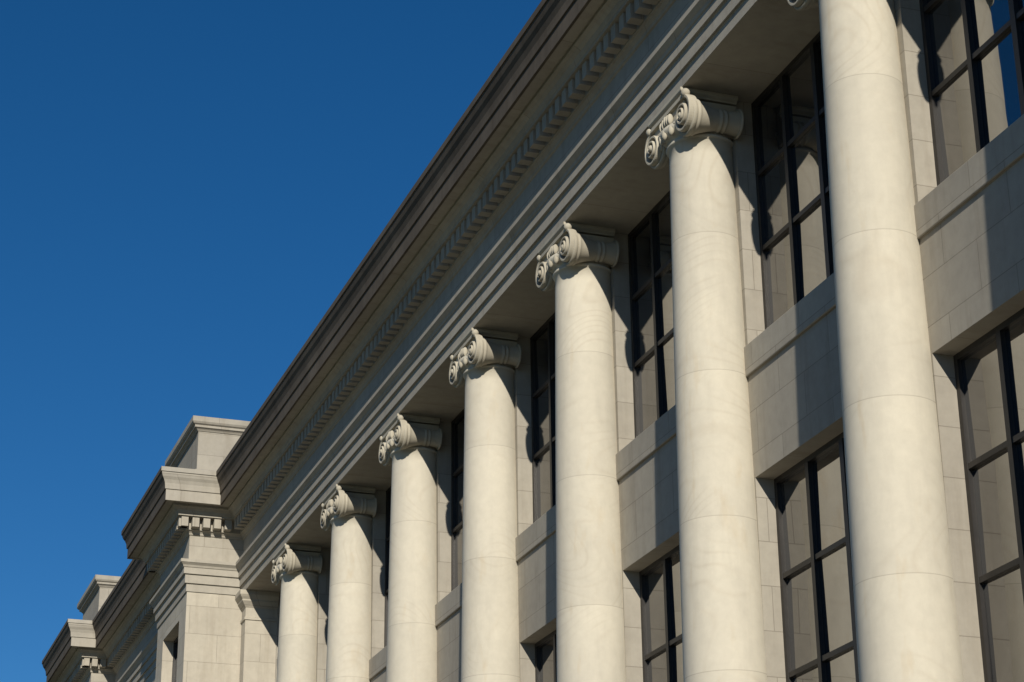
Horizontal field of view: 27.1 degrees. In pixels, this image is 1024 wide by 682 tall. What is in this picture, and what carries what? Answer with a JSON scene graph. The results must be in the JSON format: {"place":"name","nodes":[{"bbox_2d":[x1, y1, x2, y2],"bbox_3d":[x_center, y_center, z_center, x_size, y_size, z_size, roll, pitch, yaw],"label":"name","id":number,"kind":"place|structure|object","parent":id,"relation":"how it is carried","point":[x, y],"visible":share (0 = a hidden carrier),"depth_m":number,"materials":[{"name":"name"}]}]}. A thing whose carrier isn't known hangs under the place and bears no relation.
{"place":"outdoors","nodes":[
{"label":"outdoors","id":0,"kind":"place"},
{"bbox_2d":[0,0,541,681],"label":"sky","id":1,"kind":"structure","parent":0,"point":[188,188],"materials":[{"name":"blue"}]},
{"label":"ground","id":2,"kind":"structure","parent":0,"visible":0},
{"bbox_2d":[145,592,241,681],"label":"end pavilions","id":3,"kind":"object","parent":2,"relation":"on","point":[205,628],"visible":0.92,"depth_m":55.54,"materials":[{"name":"stone"}]},
{"bbox_3d":[3.644,9.152,23.713,2.100,4.100,61.900,7,-23,-18],"label":"podium","id":4,"kind":"object","parent":2,"relation":"on","visible":0},
{"bbox_2d":[235,589,278,681],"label":"antae","id":5,"kind":"object","parent":4,"relation":"on","point":[258,621],"visible":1,"depth_m":55.43,"materials":[{"name":"stone"}]},
{"bbox_2d":[271,543,322,681],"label":"ionic column","id":6,"kind":"structure","parent":4,"relation":"on","point":[296,569],"depth_m":51.43,"materials":[{"name":"stone"}]},
{"bbox_2d":[320,484,376,681],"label":"ionic column","id":7,"kind":"structure","parent":4,"relation":"on","point":[348,512],"depth_m":47.07,"materials":[{"name":"stone"}]},
{"bbox_2d":[379,413,442,681],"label":"ionic column","id":8,"kind":"structure","parent":4,"relation":"on","point":[409,445],"depth_m":42.65,"materials":[{"name":"stone"}]},
{"bbox_2d":[449,328,521,681],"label":"ionic column","id":9,"kind":"structure","parent":4,"relation":"on","point":[484,363],"depth_m":38.24,"materials":[{"name":"stone"}]},
{"bbox_2d":[535,221,625,681],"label":"ionic column","id":10,"kind":"structure","parent":4,"relation":"on","point":[576,261],"depth_m":33.81,"materials":[{"name":"stone"}]},
{"bbox_2d":[258,0,1023,681],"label":"colonnade wall","id":11,"kind":"structure","parent":4,"relation":"on","point":[972,260],"depth_m":29.63,"materials":[{"name":"stone"}]},
{"bbox_2d":[172,0,1023,681],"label":"window frames","id":12,"kind":"structure","parent":11,"relation":"attached to","point":[996,332],"depth_m":28.51,"materials":[{"name":"black metal"}]},
{"bbox_2d":[175,0,1023,681],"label":"window panes","id":13,"kind":"object","parent":12,"relation":"in","point":[981,374],"visible":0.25,"depth_m":27.77,"materials":[{"name":"grey glass"}]},
{"bbox_2d":[369,114,1023,679],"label":"window sills","id":14,"kind":"structure","parent":11,"relation":"attached to","point":[981,170],"depth_m":28.27,"materials":[{"name":"beige stone"}]},
{"bbox_2d":[645,87,766,681],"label":"ionic column","id":15,"kind":"structure","parent":4,"relation":"on","point":[691,133],"depth_m":29.37,"materials":[{"name":"stone"}]},
{"bbox_2d":[787,0,963,681],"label":"ionic column","id":16,"kind":"structure","parent":4,"relation":"on","point":[906,623],"depth_m":24.68,"materials":[{"name":"stone"}]},
{"bbox_3d":[5.863,5.439,35.385,13.400,19.750,85.700,7,-23,-18],"label":"building mass","id":17,"kind":"object","parent":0,"visible":0},
{"bbox_2d":[42,0,782,681],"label":"entablature","id":18,"kind":"structure","parent":17,"relation":"attached to","point":[586,162],"depth_m":41.17,"materials":[{"name":"stone"}]},
{"bbox_2d":[77,415,250,619],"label":"attic blocks","id":19,"kind":"structure","parent":18,"relation":"on","point":[205,443],"depth_m":57.64,"materials":[{"name":"stone"}]},
{"bbox_2d":[66,0,658,681],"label":"dentils","id":20,"kind":"object","parent":18,"relation":"on","point":[616,38],"visible":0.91,"depth_m":41.63,"materials":[{"name":"stone"}]}
]}

